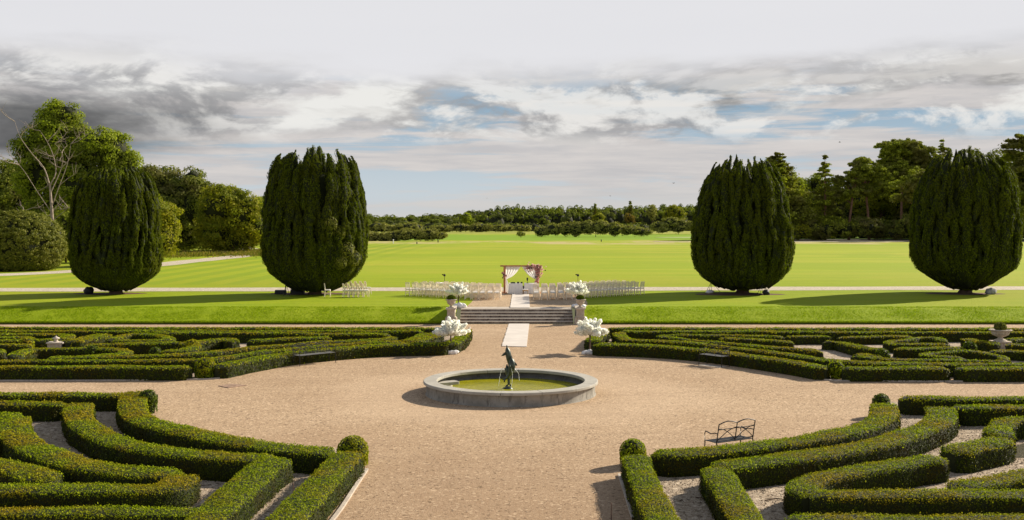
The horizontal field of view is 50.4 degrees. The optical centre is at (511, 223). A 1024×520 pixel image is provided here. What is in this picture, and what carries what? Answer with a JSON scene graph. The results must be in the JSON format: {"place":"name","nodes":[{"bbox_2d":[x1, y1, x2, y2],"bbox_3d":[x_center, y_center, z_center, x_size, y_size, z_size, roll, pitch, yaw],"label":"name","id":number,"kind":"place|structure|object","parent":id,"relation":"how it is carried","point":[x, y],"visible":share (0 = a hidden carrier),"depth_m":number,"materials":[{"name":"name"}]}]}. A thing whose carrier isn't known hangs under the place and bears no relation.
{"place":"outdoors","nodes":[
{"label":"outdoors","id":0,"kind":"place"},
{"bbox_2d":[0,324,1023,519],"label":"ground","id":1,"kind":"structure","parent":0,"point":[421,476],"depth_m":33.27,"materials":[{"name":"beige gravel"}]},
{"bbox_2d":[0,364,192,380],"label":"box hedge","id":2,"kind":"object","parent":1,"relation":"on","point":[106,372],"visible":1,"depth_m":40.24,"materials":[{"name":"green plant"}]},
{"bbox_2d":[32,412,336,519],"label":"gravel bed","id":3,"kind":"object","parent":1,"relation":"on","point":[106,418],"depth_m":27.10,"materials":[{"name":"grey gravel"}]},
{"bbox_2d":[0,457,63,484],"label":"box hedge","id":4,"kind":"object","parent":3,"relation":"on","point":[12,471],"visible":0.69,"depth_m":23.09,"materials":[{"name":"green plant"}]},
{"bbox_2d":[0,399,66,421],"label":"box hedge","id":5,"kind":"object","parent":3,"relation":"on","point":[43,411],"visible":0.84,"depth_m":31.89,"materials":[{"name":"green plant"}]},
{"bbox_2d":[0,390,123,411],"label":"box hedge","id":6,"kind":"object","parent":3,"relation":"on","point":[104,402],"visible":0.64,"depth_m":33.58,"materials":[{"name":"green plant"}]},
{"bbox_2d":[0,415,184,485],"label":"box hedge","id":7,"kind":"object","parent":3,"relation":"on","point":[22,441],"visible":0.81,"depth_m":24.23,"materials":[{"name":"green plant"}]},
{"bbox_2d":[0,473,201,508],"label":"box hedge","id":8,"kind":"object","parent":3,"relation":"on","point":[177,491],"visible":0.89,"depth_m":21.59,"materials":[{"name":"green plant"}]},
{"bbox_2d":[0,502,203,519],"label":"box hedge","id":9,"kind":"object","parent":3,"relation":"on","point":[105,512],"visible":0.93,"depth_m":19.96,"materials":[{"name":"green plant"}]},
{"bbox_2d":[60,402,276,482],"bbox_3d":[-9.717,5.504,27.772,2.457,0.632,10.950,0,0,-44],"label":"box hedge","id":10,"kind":"object","parent":3,"relation":"on","point":[86,432],"visible":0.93,"depth_m":25.69,"materials":[{"name":"green plant"}]},
{"bbox_2d":[115,389,334,474],"bbox_3d":[-8.758,5.505,29.333,2.511,0.639,12.141,0,0,-40],"label":"box hedge","id":11,"kind":"object","parent":3,"relation":"on","point":[136,419],"visible":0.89,"depth_m":27.25,"materials":[{"name":"green plant"}]},
{"bbox_2d":[184,456,294,519],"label":"box hedge","id":12,"kind":"object","parent":3,"relation":"on","point":[249,491],"visible":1,"depth_m":21.94,"materials":[{"name":"green plant"}]},
{"bbox_2d":[265,450,364,519],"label":"box hedge","id":13,"kind":"object","parent":3,"relation":"on","point":[325,488],"visible":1,"depth_m":21.99,"materials":[{"name":"green plant"}]},
{"bbox_2d":[336,435,368,465],"bbox_3d":[-3.830,5.457,26.166,0.802,0.759,0.793,0,0,0],"label":"box ball","id":14,"kind":"object","parent":3,"relation":"on","point":[353,443],"visible":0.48,"depth_m":25.98,"materials":[{"name":"green plant"}]},
{"bbox_2d":[194,357,216,377],"bbox_3d":[-11.581,5.420,41.106,0.849,0.819,0.870,0,0,0],"label":"box ball","id":15,"kind":"object","parent":1,"relation":"on","point":[203,368],"visible":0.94,"depth_m":40.82,"materials":[{"name":"green plant"}]},
{"bbox_2d":[6,335,453,376],"bbox_3d":[-24.238,5.795,50.433,43.475,0.001,19.378,0,0,0],"label":"gravel bed","id":16,"kind":"object","parent":1,"relation":"on","point":[446,338],"visible":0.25,"depth_m":52.69,"materials":[{"name":"grey gravel"}]},
{"bbox_2d":[0,332,75,348],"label":"box hedge","id":17,"kind":"object","parent":16,"relation":"on","point":[41,339],"visible":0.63,"depth_m":51.38,"materials":[{"name":"green plant"}]},
{"bbox_2d":[6,346,133,359],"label":"box hedge","id":18,"kind":"object","parent":16,"relation":"on","point":[39,353],"visible":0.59,"depth_m":46.09,"materials":[{"name":"green plant"}]},
{"bbox_2d":[62,333,111,347],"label":"box hedge","id":19,"kind":"object","parent":16,"relation":"on","point":[82,341],"visible":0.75,"depth_m":50.13,"materials":[{"name":"green plant"}]},
{"bbox_2d":[105,332,175,343],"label":"box hedge","id":20,"kind":"object","parent":16,"relation":"on","point":[136,337],"visible":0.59,"depth_m":51.01,"materials":[{"name":"green plant"}]},
{"bbox_2d":[84,341,201,354],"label":"box hedge","id":21,"kind":"object","parent":16,"relation":"on","point":[166,347],"visible":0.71,"depth_m":48.08,"materials":[{"name":"green plant"}]},
{"bbox_2d":[0,336,404,372],"bbox_3d":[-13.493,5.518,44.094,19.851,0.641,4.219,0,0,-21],"label":"box hedge","id":22,"kind":"object","parent":16,"relation":"on","point":[191,362],"visible":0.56,"depth_m":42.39,"materials":[{"name":"green plant"}]},
{"bbox_2d":[0,328,423,339],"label":"box hedge","id":23,"kind":"object","parent":16,"relation":"on","point":[402,334],"visible":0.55,"depth_m":53.85,"materials":[{"name":"green plant"}]},
{"bbox_2d":[197,337,239,351],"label":"box hedge","id":24,"kind":"object","parent":16,"relation":"on","point":[216,344],"visible":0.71,"depth_m":49.65,"materials":[{"name":"green plant"}]},
{"bbox_2d":[0,325,438,332],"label":"box hedge","id":25,"kind":"object","parent":16,"relation":"on","point":[422,329],"visible":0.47,"depth_m":55.34,"materials":[{"name":"green plant"}]},
{"bbox_2d":[153,331,390,342],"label":"box hedge","id":26,"kind":"object","parent":16,"relation":"on","point":[241,337],"visible":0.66,"depth_m":52.79,"materials":[{"name":"green plant"}]},
{"bbox_2d":[246,335,331,346],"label":"box hedge","id":27,"kind":"object","parent":16,"relation":"on","point":[270,341],"visible":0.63,"depth_m":50.24,"materials":[{"name":"green plant"}]},
{"bbox_2d":[212,342,448,378],"bbox_3d":[-7.656,5.522,45.316,11.315,0.630,2.575,0,0,-43],"label":"box hedge","id":28,"kind":"object","parent":1,"relation":"on","point":[241,367],"visible":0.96,"depth_m":45.92,"materials":[{"name":"green plant"}]},
{"bbox_2d":[432,316,470,341],"bbox_3d":[-2.718,4.969,48.738,1.774,1.668,1.432,0,0,0],"label":"blossom tree","id":29,"kind":"object","parent":1,"relation":"on","point":[450,327],"visible":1,"depth_m":48.39,"materials":[{"name":"white plant"}]},
{"bbox_2d":[443,329,473,353],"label":"box hedge","id":30,"kind":"object","parent":1,"relation":"on","point":[460,343],"visible":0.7,"depth_m":49.88,"materials":[{"name":"green plant"}]},
{"bbox_2d":[423,368,597,406],"bbox_3d":[-0.044,5.718,37.300,5.970,0.764,5.970,0,0,0],"label":"fountain","id":31,"kind":"object","parent":1,"relation":"on","point":[532,387],"visible":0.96,"depth_m":36.53,"materials":[{"name":"stone"}]},
{"bbox_2d":[498,345,518,388],"bbox_3d":[-0.074,5.005,37.288,0.712,1.680,0.361,0,0,21],"label":"dolphin statue","id":32,"kind":"object","parent":31,"relation":"in","point":[509,368],"visible":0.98,"depth_m":37.22,"materials":[{"name":"grey metal"}]},
{"bbox_2d":[502,324,528,346],"bbox_3d":[0.247,5.780,57.067,1.199,0.032,11.666,0,0,2],"label":"carpet","id":33,"kind":"object","parent":1,"relation":"on","point":[516,335],"visible":1,"depth_m":56.30,"materials":[{"name":"white fabric"}]},
{"bbox_2d":[34,402,1023,519],"bbox_3d":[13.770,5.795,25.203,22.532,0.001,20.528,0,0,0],"label":"gravel bed","id":34,"kind":"object","parent":1,"relation":"on","point":[691,499],"depth_m":23.73,"materials":[{"name":"beige gravel"}]},
{"bbox_2d":[619,438,646,463],"bbox_3d":[2.903,5.470,26.092,0.677,0.674,0.670,0,0,0],"label":"box ball","id":35,"kind":"object","parent":34,"relation":"on","point":[632,446],"visible":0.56,"depth_m":25.92,"materials":[{"name":"green plant"}]},
{"bbox_2d":[620,453,680,519],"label":"box hedge","id":36,"kind":"object","parent":34,"relation":"on","point":[647,497],"visible":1,"depth_m":21.81,"materials":[{"name":"green plant"}]},
{"bbox_2d":[698,466,765,519],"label":"box hedge","id":37,"kind":"object","parent":34,"relation":"on","point":[725,495],"visible":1,"depth_m":21.43,"materials":[{"name":"green plant"}]},
{"bbox_2d":[650,402,901,477],"bbox_3d":[7.711,5.501,28.073,10.727,0.651,2.269,0,0,-42],"label":"box hedge","id":38,"kind":"object","parent":34,"relation":"on","point":[880,419],"visible":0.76,"depth_m":26.14,"materials":[{"name":"green plant"}]},
{"bbox_2d":[710,406,959,489],"bbox_3d":[8.911,5.491,27.235,11.353,0.659,2.068,0,0,-44],"label":"box hedge","id":39,"kind":"object","parent":34,"relation":"on","point":[934,427],"visible":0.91,"depth_m":25.46,"materials":[{"name":"green plant"}]},
{"bbox_2d":[782,453,949,515],"bbox_3d":[7.537,5.492,23.389,5.539,0.637,1.267,0,0,-38],"label":"box hedge","id":40,"kind":"object","parent":34,"relation":"on","point":[908,472],"visible":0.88,"depth_m":23.37,"materials":[{"name":"green plant"}]},
{"bbox_2d":[783,510,1023,519],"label":"box hedge","id":41,"kind":"object","parent":34,"relation":"on","point":[896,516],"visible":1,"depth_m":19.63,"materials":[{"name":"green plant"}]},
{"bbox_2d":[809,487,1023,516],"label":"box hedge","id":42,"kind":"object","parent":34,"relation":"on","point":[932,501],"visible":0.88,"depth_m":21.06,"materials":[{"name":"green plant"}]},
{"bbox_2d":[897,394,1023,415],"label":"box hedge","id":43,"kind":"object","parent":34,"relation":"on","point":[911,405],"visible":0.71,"depth_m":32.89,"materials":[{"name":"green plant"}]},
{"bbox_2d":[939,435,1015,473],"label":"box hedge","id":44,"kind":"object","parent":34,"relation":"on","point":[979,455],"visible":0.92,"depth_m":25.71,"materials":[{"name":"green plant"}]},
{"bbox_2d":[945,468,1023,490],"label":"box hedge","id":45,"kind":"object","parent":34,"relation":"on","point":[1012,479],"visible":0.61,"depth_m":22.39,"materials":[{"name":"green plant"}]},
{"bbox_2d":[951,403,1023,426],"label":"box hedge","id":46,"kind":"object","parent":34,"relation":"on","point":[975,415],"visible":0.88,"depth_m":31.17,"materials":[{"name":"green plant"}]},
{"bbox_2d":[979,415,1023,453],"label":"box hedge","id":47,"kind":"object","parent":34,"relation":"on","point":[1012,427],"visible":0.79,"depth_m":28.84,"materials":[{"name":"green plant"}]},
{"bbox_2d":[574,316,608,348],"bbox_3d":[3.458,4.969,48.852,1.432,1.668,1.774,0,0,-30],"label":"blossom tree","id":48,"kind":"object","parent":1,"relation":"on","point":[589,327],"visible":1,"depth_m":48.59,"materials":[{"name":"white plant"}]},
{"bbox_2d":[592,342,829,379],"bbox_3d":[8.200,5.511,44.914,11.347,0.646,2.257,0,0,44],"label":"box hedge","id":49,"kind":"object","parent":1,"relation":"on","point":[799,368],"visible":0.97,"depth_m":45.06,"materials":[{"name":"green plant"}]},
{"bbox_2d":[704,418,755,445],"bbox_3d":[5.486,5.345,27.394,1.231,0.914,0.567,0,0,-31],"label":"metal bench","id":50,"kind":"object","parent":1,"relation":"on","point":[740,437],"visible":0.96,"depth_m":27.26,"materials":[{"name":"black metal"}]},
{"bbox_2d":[608,338,1023,377],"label":"gravel bed","id":51,"kind":"object","parent":1,"relation":"on","point":[831,354],"visible":0.12,"depth_m":49.39,"materials":[{"name":"beige gravel"}]},
{"bbox_2d":[655,333,816,353],"bbox_3d":[10.071,5.561,49.930,6.326,0.558,6.715,0,0,0],"label":"box hedge","id":52,"kind":"object","parent":51,"relation":"on","point":[708,338],"visible":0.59,"depth_m":51.86,"materials":[{"name":"green plant"}]},
{"bbox_2d":[719,337,794,347],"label":"box hedge","id":53,"kind":"object","parent":51,"relation":"on","point":[771,342],"visible":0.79,"depth_m":50.67,"materials":[{"name":"green plant"}]},
{"bbox_2d":[785,335,831,344],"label":"box hedge","id":54,"kind":"object","parent":51,"relation":"on","point":[808,339],"visible":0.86,"depth_m":52.19,"materials":[{"name":"green plant"}]},
{"bbox_2d":[607,326,1023,341],"bbox_3d":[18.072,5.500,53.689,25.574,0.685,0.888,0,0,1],"label":"box hedge","id":55,"kind":"object","parent":51,"relation":"on","point":[953,336],"visible":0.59,"depth_m":53.46,"materials":[{"name":"green plant"}]},
{"bbox_2d":[611,332,1023,376],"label":"box hedge","id":56,"kind":"object","parent":51,"relation":"on","point":[620,337],"visible":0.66,"depth_m":43.76,"materials":[{"name":"green plant"}]},
{"bbox_2d":[821,339,884,355],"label":"box hedge","id":57,"kind":"object","parent":51,"relation":"on","point":[848,348],"visible":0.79,"depth_m":48.51,"materials":[{"name":"green plant"}]},
{"bbox_2d":[836,334,911,344],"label":"box hedge","id":58,"kind":"object","parent":51,"relation":"on","point":[871,340],"visible":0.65,"depth_m":52.18,"materials":[{"name":"green plant"}]},
{"bbox_2d":[882,336,949,352],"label":"box hedge","id":59,"kind":"object","parent":51,"relation":"on","point":[910,342],"visible":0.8,"depth_m":49.69,"materials":[{"name":"green plant"}]},
{"bbox_2d":[850,355,1007,363],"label":"box hedge","id":60,"kind":"object","parent":51,"relation":"on","point":[885,359],"visible":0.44,"depth_m":43.23,"materials":[{"name":"green plant"}]},
{"bbox_2d":[892,346,967,357],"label":"box hedge","id":61,"kind":"object","parent":51,"relation":"on","point":[905,352],"visible":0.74,"depth_m":47.02,"materials":[{"name":"green plant"}]},
{"bbox_2d":[918,348,1011,362],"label":"box hedge","id":62,"kind":"object","parent":51,"relation":"on","point":[969,354],"visible":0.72,"depth_m":45.50,"materials":[{"name":"green plant"}]},
{"bbox_2d":[841,365,950,381],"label":"box hedge","id":63,"kind":"object","parent":1,"relation":"on","point":[886,373],"visible":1,"depth_m":39.98,"materials":[{"name":"green plant"}]},
{"bbox_2d":[953,366,1023,381],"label":"box hedge","id":64,"kind":"object","parent":1,"relation":"on","point":[990,374],"visible":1,"depth_m":39.88,"materials":[{"name":"green plant"}]},
{"bbox_2d":[0,231,1023,323],"bbox_3d":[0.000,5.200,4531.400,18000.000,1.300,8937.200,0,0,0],"label":"lawn","id":65,"kind":"structure","parent":0,"point":[652,260],"depth_m":92.10,"materials":[{"name":"green plant"}]},
{"bbox_2d":[0,158,38,211],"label":"broadleaf tree","id":66,"kind":"object","parent":65,"relation":"on","point":[9,199],"visible":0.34,"depth_m":163.17,"materials":[{"name":"green plant"}]},
{"bbox_2d":[0,209,67,271],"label":"laurel bush","id":67,"kind":"object","parent":65,"relation":"on","point":[31,241],"visible":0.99,"depth_m":115.23,"materials":[{"name":"green plant"}]},
{"bbox_2d":[0,108,87,219],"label":"bare tree","id":68,"kind":"object","parent":65,"relation":"on","point":[51,202],"visible":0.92,"depth_m":127.88,"materials":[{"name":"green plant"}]},
{"bbox_2d":[42,204,69,262],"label":"broadleaf tree","id":69,"kind":"object","parent":65,"relation":"on","point":[61,219],"visible":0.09,"depth_m":138.85,"materials":[{"name":"green plant"}]},
{"bbox_2d":[5,97,144,213],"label":"ash tree","id":70,"kind":"object","parent":65,"relation":"on","point":[94,151],"visible":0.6,"depth_m":147.73,"materials":[{"name":"green plant"}]},
{"bbox_2d":[73,292,144,294],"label":"bare soil","id":71,"kind":"structure","parent":65,"relation":"on","point":[104,293],"depth_m":78.81,"materials":[{"name":"brown soil"}]},
{"bbox_2d":[65,164,163,293],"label":"yew tree","id":72,"kind":"object","parent":71,"relation":"on","point":[114,237],"visible":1,"depth_m":76.47,"materials":[{"name":"green plant"}]},
{"bbox_2d":[0,248,257,275],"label":"drive","id":73,"kind":"structure","parent":65,"relation":"on","point":[163,264],"depth_m":141.67,"materials":[{"name":"beige gravel"}]},
{"bbox_2d":[64,248,261,260],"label":"verge grass","id":74,"kind":"structure","parent":65,"relation":"on","point":[207,253],"depth_m":169.19,"materials":[{"name":"green plant"}]},
{"bbox_2d":[158,194,184,259],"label":"broadleaf tree","id":75,"kind":"object","parent":65,"relation":"on","point":[170,229],"visible":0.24,"depth_m":131.01,"materials":[{"name":"green plant"}]},
{"bbox_2d":[138,163,214,250],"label":"holm oak","id":76,"kind":"object","parent":65,"relation":"on","point":[182,191],"visible":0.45,"depth_m":183.05,"materials":[{"name":"green plant"}]},
{"bbox_2d":[191,182,262,250],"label":"broadleaf tree","id":77,"kind":"object","parent":65,"relation":"on","point":[229,217],"visible":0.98,"depth_m":175.58,"materials":[{"name":"green plant"}]},
{"bbox_2d":[270,292,350,294],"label":"bare soil","id":78,"kind":"structure","parent":65,"relation":"on","point":[306,293],"depth_m":78.81,"materials":[{"name":"brown soil"}]},
{"bbox_2d":[260,145,369,294],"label":"yew tree","id":79,"kind":"object","parent":78,"relation":"on","point":[315,234],"visible":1,"depth_m":75.29,"materials":[{"name":"green plant"}]},
{"bbox_2d":[369,227,447,240],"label":"gorse thicket","id":80,"kind":"object","parent":65,"relation":"on","point":[403,234],"visible":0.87,"depth_m":320.68,"materials":[{"name":"green plant"}]},
{"bbox_2d":[368,220,531,231],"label":"gorse thicket","id":81,"kind":"object","parent":65,"relation":"on","point":[376,226],"visible":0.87,"depth_m":636.74,"materials":[{"name":"green plant"}]},
{"bbox_2d":[0,306,1023,322],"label":"grass tufts","id":82,"kind":"object","parent":65,"relation":"on","point":[646,320],"visible":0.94,"depth_m":64.10,"materials":[{"name":"green plant"}]},
{"bbox_2d":[460,307,573,323],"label":"stone steps","id":83,"kind":"structure","parent":65,"relation":"on","point":[509,315],"depth_m":63.78,"materials":[{"name":"grey stone"}]},
{"bbox_2d":[467,291,586,306],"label":"gravel walk","id":84,"kind":"structure","parent":65,"relation":"on","point":[504,300],"depth_m":70.67,"materials":[{"name":"beige gravel"}]},
{"bbox_2d":[500,265,541,292],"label":"wedding arch","id":85,"kind":"structure","parent":84,"relation":"on","point":[510,270],"depth_m":79.22,"materials":[{"name":"white fabric"}]},
{"bbox_2d":[367,203,697,231],"bbox_3d":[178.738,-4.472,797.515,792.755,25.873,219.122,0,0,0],"label":"distant wood","id":86,"kind":"object","parent":65,"relation":"on","point":[533,217],"visible":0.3,"depth_m":786.25,"materials":[{"name":"green plant"}]},
{"bbox_2d":[533,219,653,236],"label":"gorse thicket","id":87,"kind":"object","parent":65,"relation":"on","point":[600,227],"visible":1,"depth_m":418.31,"materials":[{"name":"green plant"}]},
{"bbox_2d":[650,216,692,233],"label":"gorse thicket","id":88,"kind":"object","parent":65,"relation":"on","point":[674,224],"visible":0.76,"depth_m":498.11,"materials":[{"name":"green plant"}]},
{"bbox_2d":[695,293,784,295],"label":"bare soil","id":89,"kind":"structure","parent":65,"relation":"on","point":[738,294],"depth_m":77.70,"materials":[{"name":"brown soil"}]},
{"bbox_2d":[690,154,795,292],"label":"yew tree","id":90,"kind":"object","parent":89,"relation":"on","point":[742,236],"visible":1,"depth_m":76.94,"materials":[{"name":"green plant"}]},
{"bbox_2d":[925,292,1001,294],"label":"bare soil","id":91,"kind":"structure","parent":65,"relation":"on","point":[953,293],"depth_m":78.81,"materials":[{"name":"brown soil"}]},
{"bbox_2d":[907,145,1023,292],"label":"yew tree","id":92,"kind":"object","parent":91,"relation":"on","point":[965,227],"visible":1,"depth_m":76.87,"materials":[{"name":"green plant"}]},
{"bbox_2d":[0,286,1023,290],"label":"path","id":93,"kind":"structure","parent":0,"point":[644,289],"depth_m":84.81,"materials":[{"name":"beige gravel"}]},
{"bbox_2d":[0,0,1023,323],"label":"sky","id":94,"kind":"structure","parent":0,"point":[449,107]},
{"bbox_2d":[794,239,1023,241],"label":"woodland floor","id":95,"kind":"structure","parent":0,"point":[810,240],"depth_m":328.50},
{"bbox_2d":[765,152,826,226],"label":"cedar tree","id":96,"kind":"object","parent":95,"relation":"on","point":[801,203],"visible":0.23,"depth_m":340.87,"materials":[{"name":"green plant"}]},
{"bbox_2d":[793,218,858,239],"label":"holly bush","id":97,"kind":"object","parent":95,"relation":"on","point":[833,228],"visible":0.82,"depth_m":336.77,"materials":[{"name":"green plant"}]},
{"bbox_2d":[805,154,847,239],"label":"fir tree","id":98,"kind":"object","parent":95,"relation":"on","point":[827,208],"visible":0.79,"depth_m":341.30,"materials":[{"name":"green plant"}]},
{"bbox_2d":[826,166,872,239],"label":"pine tree","id":99,"kind":"object","parent":95,"relation":"on","point":[847,191],"visible":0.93,"depth_m":345.09,"materials":[{"name":"green plant"}]},
{"bbox_2d":[821,187,910,222],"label":"broadleaf tree","id":100,"kind":"object","parent":95,"relation":"on","point":[886,216],"visible":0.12,"depth_m":381.02,"materials":[{"name":"green plant"}]},
{"bbox_2d":[845,156,899,239],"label":"pine tree","id":101,"kind":"object","parent":95,"relation":"on","point":[873,173],"visible":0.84,"depth_m":345.65,"materials":[{"name":"green plant"}]},
{"bbox_2d":[847,216,903,239],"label":"holly bush","id":102,"kind":"object","parent":95,"relation":"on","point":[874,227],"visible":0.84,"depth_m":337.03,"materials":[{"name":"green plant"}]},
{"bbox_2d":[846,162,910,219],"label":"broadleaf tree","id":103,"kind":"object","parent":95,"relation":"on","point":[884,203],"visible":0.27,"depth_m":378.24,"materials":[{"name":"green plant"}]},
{"bbox_2d":[883,212,910,239],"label":"holly bush","id":104,"kind":"object","parent":95,"relation":"on","point":[900,230],"visible":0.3,"depth_m":333.13,"materials":[{"name":"green plant"}]},
{"bbox_2d":[873,138,937,218],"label":"pine tree","id":105,"kind":"object","parent":95,"relation":"on","point":[902,157],"visible":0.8,"depth_m":355.86,"materials":[{"name":"green plant"}]},
{"bbox_2d":[888,166,924,203],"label":"pine tree","id":106,"kind":"object","parent":95,"relation":"on","point":[910,182],"visible":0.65,"depth_m":316.54,"materials":[{"name":"green plant"}]},
{"bbox_2d":[998,133,1023,228],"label":"cedar tree","id":107,"kind":"object","parent":95,"relation":"on","point":[1015,155],"visible":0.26,"depth_m":333.29,"materials":[{"name":"green plant"}]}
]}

